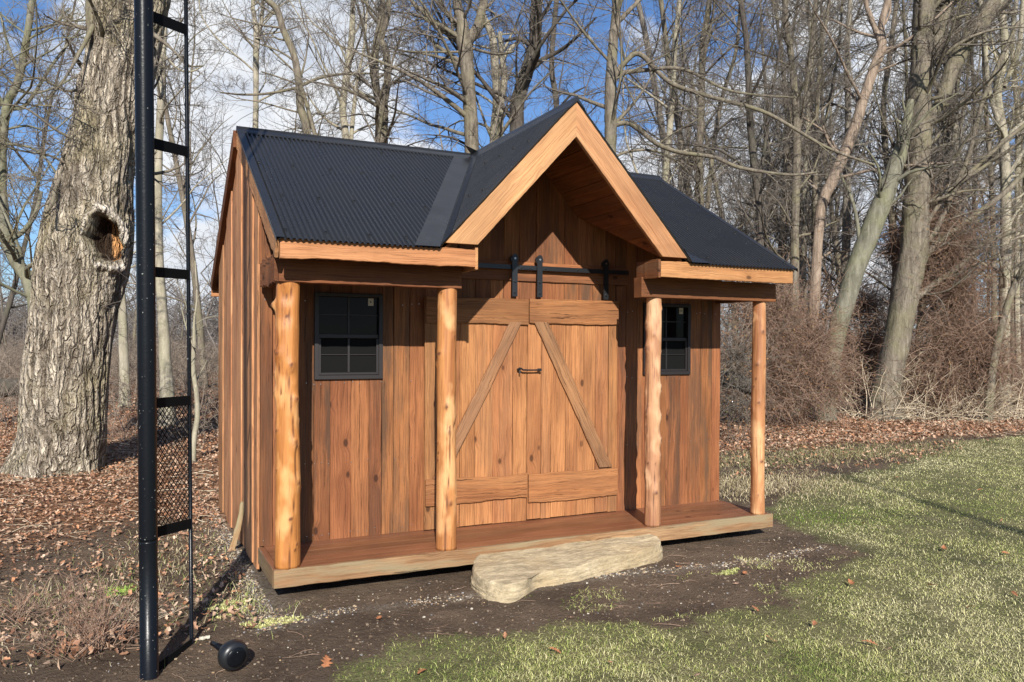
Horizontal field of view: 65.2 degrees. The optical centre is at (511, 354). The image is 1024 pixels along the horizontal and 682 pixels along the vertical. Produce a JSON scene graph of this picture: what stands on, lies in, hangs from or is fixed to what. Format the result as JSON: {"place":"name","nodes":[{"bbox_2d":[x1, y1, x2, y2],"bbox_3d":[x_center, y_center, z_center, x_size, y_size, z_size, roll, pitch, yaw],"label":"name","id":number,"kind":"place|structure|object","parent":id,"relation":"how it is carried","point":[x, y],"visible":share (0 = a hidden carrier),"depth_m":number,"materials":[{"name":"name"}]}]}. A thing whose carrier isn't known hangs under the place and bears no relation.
{"place":"outdoors","nodes":[
{"label":"outdoors","id":0,"kind":"place"},
{"bbox_2d":[199,635,209,640],"bbox_3d":[-1.839,1.694,4.787,0.065,0.021,0.032,0,1,-36],"label":"stone","id":1,"kind":"object","parent":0,"point":[204,637],"visible":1,"depth_m":4.78,"materials":[{"name":"beige stone"}]},
{"bbox_2d":[0,505,856,681],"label":"gravel","id":2,"kind":"structure","parent":0,"point":[343,610],"depth_m":6.01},
{"bbox_2d":[0,347,1023,681],"bbox_3d":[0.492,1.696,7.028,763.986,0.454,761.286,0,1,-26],"label":"ground","id":3,"kind":"structure","parent":0,"point":[348,623],"depth_m":5.63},
{"bbox_2d":[0,190,28,365],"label":"woodland tree","id":4,"kind":"object","parent":3,"relation":"on","point":[1,298],"visible":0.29,"depth_m":47.48,"materials":[{"name":"grey plant"}]},
{"bbox_2d":[0,122,32,374],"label":"woodland tree","id":5,"kind":"object","parent":3,"relation":"on","point":[21,242],"visible":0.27,"depth_m":43.78,"materials":[{"name":"grey plant"}]},
{"bbox_2d":[0,573,91,638],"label":"dry shrub","id":6,"kind":"object","parent":3,"relation":"on","point":[20,610],"visible":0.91,"depth_m":5.12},
{"bbox_2d":[0,0,133,344],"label":"woodland tree","id":7,"kind":"object","parent":3,"relation":"on","point":[7,309],"visible":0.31,"depth_m":27.42,"materials":[{"name":"grey plant"}]},
{"bbox_2d":[0,558,194,669],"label":"dry shrub","id":8,"kind":"object","parent":3,"relation":"on","point":[102,629],"visible":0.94,"depth_m":4.60,"materials":[{"name":"brown plant"}]},
{"bbox_2d":[0,0,215,479],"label":"hollow tree","id":9,"kind":"object","parent":3,"relation":"on","point":[87,222],"visible":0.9,"depth_m":10.66,"materials":[{"name":"grey plant"}]},
{"bbox_2d":[0,0,218,311],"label":"curving branchy tree","id":10,"kind":"object","parent":3,"relation":"on","point":[9,237],"visible":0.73,"depth_m":12.54,"materials":[{"name":"grey plant"}]},
{"bbox_2d":[103,582,136,597],"bbox_3d":[-2.792,1.677,5.723,0.251,0.079,0.271,0,1,-26],"label":"weed patch","id":11,"kind":"object","parent":3,"relation":"on","point":[121,591],"visible":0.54,"depth_m":5.71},
{"bbox_2d":[0,0,240,386],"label":"woodland tree","id":12,"kind":"object","parent":3,"relation":"on","point":[182,195],"visible":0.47,"depth_m":32.39,"materials":[{"name":"grey plant"}]},
{"bbox_2d":[107,402,160,439],"bbox_3d":[-7.223,1.207,14.791,1.398,0.739,1.093,1,1,25],"label":"dry shrub","id":13,"kind":"object","parent":3,"relation":"on","point":[116,430],"visible":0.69,"depth_m":14.70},
{"bbox_2d":[97,588,185,622],"bbox_3d":[-2.382,1.605,5.178,0.553,0.254,0.311,0,1,-12],"label":"dry shrub","id":14,"kind":"object","parent":3,"relation":"on","point":[117,604],"visible":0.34,"depth_m":5.15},
{"bbox_2d":[117,219,168,407],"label":"bare tree","id":15,"kind":"object","parent":3,"relation":"on","point":[123,350],"visible":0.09,"depth_m":21.90,"materials":[{"name":"grey wood"}]},
{"bbox_2d":[48,1,239,427],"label":"shaded tree","id":16,"kind":"object","parent":3,"relation":"on","point":[165,368],"visible":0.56,"depth_m":16.92,"materials":[{"name":"plant"}]},
{"bbox_2d":[126,178,200,359],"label":"woodland tree","id":17,"kind":"object","parent":3,"relation":"on","point":[135,315],"visible":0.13,"depth_m":59.88,"materials":[{"name":"grey plant"}]},
{"bbox_2d":[126,133,200,324],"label":"woodland tree","id":18,"kind":"object","parent":3,"relation":"on","point":[134,269],"visible":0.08,"depth_m":50.11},
{"bbox_2d":[134,0,193,679],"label":"steel ladder frame","id":19,"kind":"object","parent":3,"relation":"on","point":[148,272],"visible":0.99,"depth_m":4.22,"materials":[{"name":"black"}]},
{"bbox_2d":[156,240,204,372],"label":"woodland tree","id":20,"kind":"object","parent":3,"relation":"on","point":[183,300],"visible":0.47,"depth_m":46.88,"materials":[{"name":"grey plant"}]},
{"bbox_2d":[171,257,218,461],"bbox_3d":[-4.667,0.077,12.001,0.859,3.256,1.028,0,1,-5],"label":"birch tree","id":21,"kind":"object","parent":3,"relation":"on","point":[195,377],"visible":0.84,"depth_m":11.98,"materials":[{"name":"plant"}]},
{"bbox_2d":[167,119,227,349],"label":"woodland tree","id":22,"kind":"object","parent":3,"relation":"on","point":[217,213],"visible":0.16,"depth_m":56.84,"materials":[{"name":"grey plant"}]},
{"bbox_2d":[202,598,252,617],"bbox_3d":[-1.890,1.698,5.376,0.359,0.046,0.328,0,1,-26],"label":"weed patch","id":23,"kind":"object","parent":3,"relation":"on","point":[221,604],"visible":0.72,"depth_m":5.38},
{"bbox_2d":[210,639,247,670],"bbox_3d":[-1.585,1.634,4.416,0.271,0.164,0.164,1,1,42],"label":"outdoor lamp head","id":24,"kind":"object","parent":3,"relation":"on","point":[232,655],"visible":1,"depth_m":4.32},
{"bbox_2d":[229,501,243,550],"bbox_3d":[-2.353,1.473,6.865,0.059,0.404,0.144,1,1,38],"label":"loose board","id":25,"kind":"object","parent":3,"relation":"on","point":[236,533],"visible":0.91,"depth_m":6.86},
{"bbox_2d":[239,615,303,628],"bbox_3d":[-1.524,1.707,5.111,0.418,0.043,0.170,0,1,-26],"label":"weed patch","id":26,"kind":"object","parent":3,"relation":"on","point":[267,623],"visible":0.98,"depth_m":5.10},
{"bbox_2d":[134,0,424,205],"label":"forked tree","id":27,"kind":"object","parent":3,"relation":"on","point":[255,69],"visible":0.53,"depth_m":23.92,"materials":[{"name":"grey wood"}]},
{"bbox_2d":[182,0,379,148],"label":"leaning tree","id":28,"kind":"object","parent":3,"relation":"on","point":[306,120],"visible":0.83,"depth_m":20.93,"materials":[{"name":"grey plant"}]},
{"bbox_2d":[211,0,424,196],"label":"bare tree","id":29,"kind":"object","parent":3,"relation":"on","point":[347,132],"visible":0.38,"depth_m":22.90,"materials":[{"name":"grey wood"}]},
{"bbox_2d":[321,655,331,666],"bbox_3d":[-1.034,1.710,4.458,0.077,0.025,0.142,19,18,-16],"label":"fallen leaf","id":30,"kind":"object","parent":3,"relation":"on","point":[326,662],"visible":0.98,"depth_m":4.45,"materials":[{"name":"orange plant"}]},
{"bbox_2d":[273,0,475,151],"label":"double trunk tree","id":31,"kind":"object","parent":3,"relation":"on","point":[381,99],"visible":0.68,"depth_m":18.21,"materials":[{"name":"grey plant"}]},
{"bbox_2d":[409,103,456,149],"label":"woodland tree","id":32,"kind":"object","parent":3,"relation":"on","point":[425,114],"visible":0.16,"depth_m":49.34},
{"bbox_2d":[0,514,874,681],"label":"soil clods","id":33,"kind":"object","parent":3,"relation":"on","point":[349,639],"visible":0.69,"depth_m":5.60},
{"bbox_2d":[328,0,607,151],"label":"curved tree","id":34,"kind":"object","parent":3,"relation":"on","point":[531,62],"visible":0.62,"depth_m":18.23,"materials":[{"name":"grey plant"}]},
{"bbox_2d":[356,0,606,149],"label":"twin stem tree","id":35,"kind":"object","parent":3,"relation":"on","point":[495,105],"visible":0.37,"depth_m":20.50,"materials":[{"name":"grey wood"}]},
{"bbox_2d":[0,206,998,362],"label":"woods","id":36,"kind":"object","parent":3,"relation":"on","point":[211,333],"visible":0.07,"depth_m":64.79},
{"bbox_2d":[211,95,797,588],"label":"garden shed","id":37,"kind":"structure","parent":3,"relation":"on","point":[429,359],"depth_m":6.87,"materials":[{"name":"brown wood"}]},
{"bbox_2d":[314,292,382,379],"bbox_3d":[-1.322,-0.148,6.477,0.556,0.695,0.052,0,1,-26],"label":"window","id":38,"kind":"structure","parent":37,"relation":"in","point":[348,327],"depth_m":6.48,"materials":[{"name":"glass"}]},
{"bbox_2d":[423,254,528,529],"bbox_3d":[-0.294,0.297,6.907,0.963,2.366,0.071,0,1,-26],"label":"sliding door","id":39,"kind":"structure","parent":37,"relation":"in","point":[491,333],"depth_m":6.94,"materials":[{"name":"brown"}]},
{"bbox_2d":[526,255,618,518],"bbox_3d":[0.570,0.295,7.325,0.953,2.363,0.072,0,1,-26],"label":"sliding door","id":40,"kind":"structure","parent":37,"relation":"in","point":[571,414],"depth_m":7.32,"materials":[{"name":"brown"}]},
{"bbox_2d":[642,303,690,374],"bbox_3d":[1.513,-0.149,7.846,0.555,0.695,0.052,0,1,-26],"label":"window","id":41,"kind":"structure","parent":37,"relation":"in","point":[676,318],"depth_m":7.90,"materials":[{"name":"glass"}]},
{"bbox_2d":[0,387,1023,666],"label":"leaf litter","id":42,"kind":"object","parent":3,"relation":"on","point":[914,427],"visible":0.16,"depth_m":10.63,"materials":[{"name":"brown plant"}]},
{"bbox_2d":[0,378,19,397],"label":"fallen log","id":43,"kind":"object","parent":42,"relation":"on","point":[9,384],"visible":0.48,"depth_m":17.23,"materials":[{"name":"wood"}]},
{"bbox_2d":[0,318,1023,445],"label":"undergrowth","id":44,"kind":"object","parent":3,"relation":"on","point":[13,364],"visible":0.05,"depth_m":24.65,"materials":[{"name":"plant"}]},
{"bbox_2d":[0,434,1023,673],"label":"dry stubble","id":45,"kind":"object","parent":3,"relation":"on","point":[837,453],"visible":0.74,"depth_m":10.21,"materials":[{"name":"plant"}]},
{"bbox_2d":[312,0,751,219],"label":"tree","id":46,"kind":"object","parent":3,"relation":"on","point":[465,38],"visible":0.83,"depth_m":17.35,"materials":[{"name":"grey plant"}]},
{"bbox_2d":[470,534,662,602],"bbox_3d":[0.430,1.650,6.383,1.908,0.251,0.684,0,1,-41],"label":"stone step","id":47,"kind":"object","parent":3,"relation":"on","point":[509,576],"visible":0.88,"depth_m":6.12,"materials":[{"name":"stone"}]},
{"bbox_2d":[513,0,677,187],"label":"thin tree","id":48,"kind":"object","parent":3,"relation":"on","point":[552,76],"visible":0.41,"depth_m":24.09,"materials":[{"name":"grey plant"}]},
{"bbox_2d":[601,1,737,329],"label":"woodland tree","id":49,"kind":"object","parent":3,"relation":"on","point":[680,103],"visible":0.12,"depth_m":35.66,"materials":[{"name":"grey plant"}]},
{"bbox_2d":[486,0,889,215],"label":"bare tree","id":50,"kind":"object","parent":3,"relation":"on","point":[613,74],"visible":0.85,"depth_m":16.93,"materials":[{"name":"grey plant"}]},
{"bbox_2d":[544,0,833,217],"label":"woodland tree","id":51,"kind":"object","parent":3,"relation":"on","point":[670,120],"visible":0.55,"depth_m":21.21,"materials":[{"name":"grey wood"}]},
{"bbox_2d":[526,0,851,294],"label":"woodland tree","id":52,"kind":"object","parent":3,"relation":"on","point":[642,19],"visible":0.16,"depth_m":27.18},
{"bbox_2d":[603,0,788,239],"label":"woodland tree","id":53,"kind":"object","parent":3,"relation":"on","point":[662,13],"visible":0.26,"depth_m":23.79,"materials":[{"name":"grey plant"}]},
{"bbox_2d":[641,39,752,231],"bbox_3d":[7.877,-6.701,37.797,6.340,16.620,6.757,0,1,-16],"label":"woodland tree","id":54,"kind":"object","parent":3,"relation":"on","point":[685,124],"visible":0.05,"depth_m":37.49,"materials":[{"name":"plant"}]},
{"bbox_2d":[616,0,798,228],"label":"thin tree","id":55,"kind":"object","parent":3,"relation":"on","point":[699,160],"visible":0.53,"depth_m":20.91,"materials":[{"name":"grey plant"}]},
{"bbox_2d":[631,0,802,392],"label":"woodland tree","id":56,"kind":"object","parent":3,"relation":"on","point":[721,215],"visible":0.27,"depth_m":28.39,"materials":[{"name":"grey plant"}]},
{"bbox_2d":[710,567,739,574],"bbox_3d":[1.699,1.710,6.300,0.304,0.043,0.152,0,1,-26],"label":"weed patch","id":57,"kind":"object","parent":3,"relation":"on","point":[730,571],"visible":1,"depth_m":6.30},
{"bbox_2d":[720,370,751,394],"bbox_3d":[4.189,0.517,14.796,0.724,0.470,0.344,1,1,38],"label":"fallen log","id":58,"kind":"object","parent":3,"relation":"on","point":[747,392],"visible":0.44,"depth_m":14.69,"materials":[{"name":"wood"}]},
{"bbox_2d":[602,0,871,420],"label":"bare tree","id":59,"kind":"object","parent":3,"relation":"on","point":[752,154],"visible":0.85,"depth_m":18.92,"materials":[{"name":"grey plant"}]},
{"bbox_2d":[693,107,783,328],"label":"woodland tree","id":60,"kind":"object","parent":3,"relation":"on","point":[736,202],"visible":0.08,"depth_m":43.41,"materials":[{"name":"grey plant"}]},
{"bbox_2d":[712,125,781,334],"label":"woodland tree","id":61,"kind":"object","parent":3,"relation":"on","point":[737,195],"visible":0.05,"depth_m":53.80,"materials":[{"name":"grey plant"}]},
{"bbox_2d":[665,42,836,354],"bbox_3d":[11.740,-6.605,37.397,7.836,16.498,6.686,0,1,-40],"label":"woodland tree","id":62,"kind":"object","parent":3,"relation":"on","point":[745,165],"visible":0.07,"depth_m":37.01,"materials":[{"name":"grey plant"}]},
{"bbox_2d":[721,129,802,328],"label":"woodland tree","id":63,"kind":"object","parent":3,"relation":"on","point":[746,194],"visible":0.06,"depth_m":48.63,"materials":[{"name":"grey plant"}]},
{"bbox_2d":[721,112,810,327],"bbox_3d":[12.358,-5.311,39.018,5.753,13.763,7.124,1,3,21],"label":"woodland tree","id":64,"kind":"object","parent":3,"relation":"on","point":[764,212],"visible":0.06,"depth_m":39.39,"materials":[{"name":"grey plant"}]},
{"bbox_2d":[719,303,827,454],"bbox_3d":[3.983,0.061,14.391,3.108,3.676,3.672,1,1,25],"label":"vine thicket","id":65,"kind":"object","parent":3,"relation":"on","point":[733,367],"visible":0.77,"depth_m":14.39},
{"bbox_2d":[689,0,868,282],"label":"woodland tree","id":66,"kind":"object","parent":3,"relation":"on","point":[761,126],"visible":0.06,"depth_m":33.09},
{"bbox_2d":[744,108,836,316],"bbox_3d":[11.841,-4.728,34.651,4.455,12.787,4.158,1,-1,29],"label":"woodland tree","id":67,"kind":"object","parent":3,"relation":"on","point":[787,244],"visible":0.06,"depth_m":34.47,"materials":[{"name":"grey plant"}]},
{"bbox_2d":[694,0,887,388],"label":"woodland tree","id":68,"kind":"object","parent":3,"relation":"on","point":[786,168],"visible":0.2,"depth_m":29.50,"materials":[{"name":"grey plant"}]},
{"bbox_2d":[660,0,927,417],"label":"bare tree","id":69,"kind":"object","parent":3,"relation":"on","point":[795,199],"visible":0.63,"depth_m":19.90,"materials":[{"name":"grey plant"}]},
{"bbox_2d":[706,0,890,341],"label":"woodland tree","id":70,"kind":"object","parent":3,"relation":"on","point":[773,188],"visible":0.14,"depth_m":30.75,"materials":[{"name":"grey plant"}]},
{"bbox_2d":[731,3,866,343],"bbox_3d":[13.843,-9.816,38.211,7.021,22.953,6.565,0,1,3],"label":"woodland tree","id":71,"kind":"object","parent":3,"relation":"on","point":[809,171],"visible":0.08,"depth_m":37.88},
{"bbox_2d":[707,0,899,301],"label":"thin tree","id":72,"kind":"object","parent":3,"relation":"on","point":[817,99],"visible":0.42,"depth_m":22.95,"materials":[{"name":"grey plant"}]},
{"bbox_2d":[742,0,884,363],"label":"woodland tree","id":73,"kind":"object","parent":3,"relation":"on","point":[838,238],"visible":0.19,"depth_m":29.09,"materials":[{"name":"grey plant"}]},
{"bbox_2d":[720,222,908,433],"bbox_3d":[5.725,-0.352,17.416,5.641,4.864,4.744,0,1,-26],"label":"vine thicket","id":74,"kind":"object","parent":3,"relation":"on","point":[820,374],"visible":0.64,"depth_m":17.04,"materials":[{"name":"plant"}]},
{"bbox_2d":[764,34,867,299],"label":"woodland tree","id":75,"kind":"object","parent":3,"relation":"on","point":[820,173],"visible":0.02,"depth_m":47.26,"materials":[{"name":"grey plant"}]},
{"bbox_2d":[746,101,886,332],"bbox_3d":[15.242,-5.213,37.892,6.522,13.660,5.442,0,1,-18],"label":"woodland tree","id":76,"kind":"object","parent":3,"relation":"on","point":[829,238],"visible":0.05,"depth_m":37.67,"materials":[{"name":"grey plant"}]},
{"bbox_2d":[742,1,904,316],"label":"woodland tree","id":77,"kind":"object","parent":3,"relation":"on","point":[834,195],"visible":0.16,"depth_m":34.47,"materials":[{"name":"grey plant"}]},
{"bbox_2d":[738,0,912,396],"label":"woodland tree","id":78,"kind":"object","parent":3,"relation":"on","point":[848,213],"visible":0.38,"depth_m":23.88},
{"bbox_2d":[774,71,888,325],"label":"woodland tree","id":79,"kind":"object","parent":3,"relation":"on","point":[821,189],"visible":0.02,"depth_m":46.22,"materials":[{"name":"grey plant"}]},
{"bbox_2d":[800,180,866,308],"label":"woodland tree","id":80,"kind":"object","parent":3,"relation":"on","point":[831,292],"visible":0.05,"depth_m":57.81,"materials":[{"name":"grey plant"}]},
{"bbox_2d":[719,0,948,399],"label":"birch tree","id":81,"kind":"object","parent":3,"relation":"on","point":[803,245],"visible":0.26,"depth_m":26.92,"materials":[{"name":"brown wood"}]},
{"bbox_2d":[807,123,878,314],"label":"woodland tree","id":82,"kind":"object","parent":3,"relation":"on","point":[821,272],"visible":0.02,"depth_m":58.26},
{"bbox_2d":[838,397,868,411],"bbox_3d":[9.010,1.295,20.612,1.157,0.423,0.430,1,1,21],"label":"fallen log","id":83,"kind":"object","parent":3,"relation":"on","point":[857,406],"visible":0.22,"depth_m":20.52,"materials":[{"name":"wood"}]},
{"bbox_2d":[800,188,944,412],"bbox_3d":[9.621,-1.337,21.417,4.812,6.724,4.531,0,1,-26],"label":"vine thicket","id":84,"kind":"object","parent":3,"relation":"on","point":[869,332],"visible":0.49,"depth_m":21.29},
{"bbox_2d":[754,0,1022,417],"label":"shaggy tree","id":85,"kind":"object","parent":3,"relation":"on","point":[873,71],"visible":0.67,"depth_m":19.91,"materials":[{"name":"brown plant"}]},
{"bbox_2d":[813,69,970,422],"bbox_3d":[8.798,-2.477,18.564,3.408,8.424,1.998,1,1,19],"label":"leaning beech tree","id":86,"kind":"object","parent":3,"relation":"on","point":[869,233],"visible":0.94,"depth_m":18.70,"materials":[{"name":"grey plant"}]},
{"bbox_2d":[801,0,1023,399],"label":"bare tree","id":87,"kind":"object","parent":3,"relation":"on","point":[885,86],"visible":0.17,"depth_m":24.95,"materials":[{"name":"grey plant"}]},
{"bbox_2d":[822,1,1023,402],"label":"woodland tree","id":88,"kind":"object","parent":3,"relation":"on","point":[933,145],"visible":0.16,"depth_m":24.61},
{"bbox_2d":[828,155,1023,427],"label":"vine thicket","id":89,"kind":"object","parent":3,"relation":"on","point":[932,378],"visible":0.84,"depth_m":19.40,"materials":[{"name":"plant"}]},
{"bbox_2d":[832,2,1022,328],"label":"woodland tree","id":90,"kind":"object","parent":3,"relation":"on","point":[905,48],"visible":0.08,"depth_m":25.09,"materials":[{"name":"grey plant"}]},
{"bbox_2d":[835,0,1023,421],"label":"vine clad tree","id":91,"kind":"object","parent":3,"relation":"on","point":[903,305],"visible":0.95,"depth_m":19.27,"materials":[{"name":"grey plant"}]},
{"bbox_2d":[851,0,1023,351],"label":"woodland tree","id":92,"kind":"object","parent":3,"relation":"on","point":[934,168],"visible":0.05,"depth_m":32.13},
{"bbox_2d":[852,0,1023,307],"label":"bare tree","id":93,"kind":"object","parent":3,"relation":"on","point":[958,132],"visible":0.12,"depth_m":24.92,"materials":[{"name":"grey plant"}]},
{"bbox_2d":[859,1,1023,321],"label":"woodland tree","id":94,"kind":"object","parent":3,"relation":"on","point":[938,139],"visible":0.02,"depth_m":40.15,"materials":[{"name":"grey plant"}]},
{"bbox_2d":[865,23,1023,304],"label":"woodland tree","id":95,"kind":"object","parent":3,"relation":"on","point":[994,181],"visible":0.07,"depth_m":27.54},
{"bbox_2d":[868,8,1023,396],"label":"woodland tree","id":96,"kind":"object","parent":3,"relation":"on","point":[972,177],"visible":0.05,"depth_m":25.27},
{"bbox_2d":[869,0,1023,401],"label":"thin tree","id":97,"kind":"object","parent":3,"relation":"on","point":[976,149],"visible":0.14,"depth_m":23.89,"materials":[{"name":"grey plant"}]},
{"bbox_2d":[870,0,1023,405],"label":"woodland tree","id":98,"kind":"object","parent":3,"relation":"on","point":[957,85],"visible":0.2,"depth_m":22.69,"materials":[{"name":"grey plant"}]},
{"bbox_2d":[887,0,1023,384],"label":"thin tree","id":99,"kind":"object","parent":3,"relation":"on","point":[1016,247],"visible":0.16,"depth_m":25.93,"materials":[{"name":"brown wood"}]},
{"bbox_2d":[904,0,1023,403],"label":"thin tree","id":100,"kind":"object","parent":3,"relation":"on","point":[990,186],"visible":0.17,"depth_m":21.95,"materials":[{"name":"grey plant"}]},
{"bbox_2d":[912,99,1023,354],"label":"woodland tree","id":101,"kind":"object","parent":3,"relation":"on","point":[989,235],"visible":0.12,"depth_m":29.38,"materials":[{"name":"grey plant"}]},
{"bbox_2d":[935,0,1023,411],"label":"crooked tree","id":102,"kind":"object","parent":3,"relation":"on","point":[1008,169],"visible":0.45,"depth_m":20.91,"materials":[{"name":"plant"}]},
{"bbox_2d":[959,20,1023,360],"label":"woodland tree","id":103,"kind":"object","parent":3,"relation":"on","point":[1012,224],"visible":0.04,"depth_m":32.79,"materials":[{"name":"grey plant"}]},
{"bbox_2d":[970,311,1023,410],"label":"vine thicket","id":104,"kind":"object","parent":3,"relation":"on","point":[1016,375],"visible":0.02,"depth_m":21.73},
{"bbox_2d":[976,93,1023,357],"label":"woodland tree","id":105,"kind":"object","parent":3,"relation":"on","point":[1022,335],"visible":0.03,"depth_m":44.79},
{"bbox_2d":[982,248,1023,421],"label":"leaning tree","id":106,"kind":"object","parent":3,"relation":"on","point":[1015,284],"visible":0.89,"depth_m":18.93,"materials":[{"name":"grey plant"}]},
{"bbox_2d":[0,405,1023,541],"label":"fallen sticks","id":107,"kind":"object","parent":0,"point":[218,474],"visible":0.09,"depth_m":11.43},
{"bbox_2d":[0,0,1023,346],"label":"sky","id":108,"kind":"structure","parent":0,"point":[204,209],"materials":[{"name":"blue"}]},
{"bbox_2d":[328,436,1023,681],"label":"lawn grass","id":109,"kind":"structure","parent":0,"point":[567,655],"depth_m":5.06,"materials":[{"name":"plant"}]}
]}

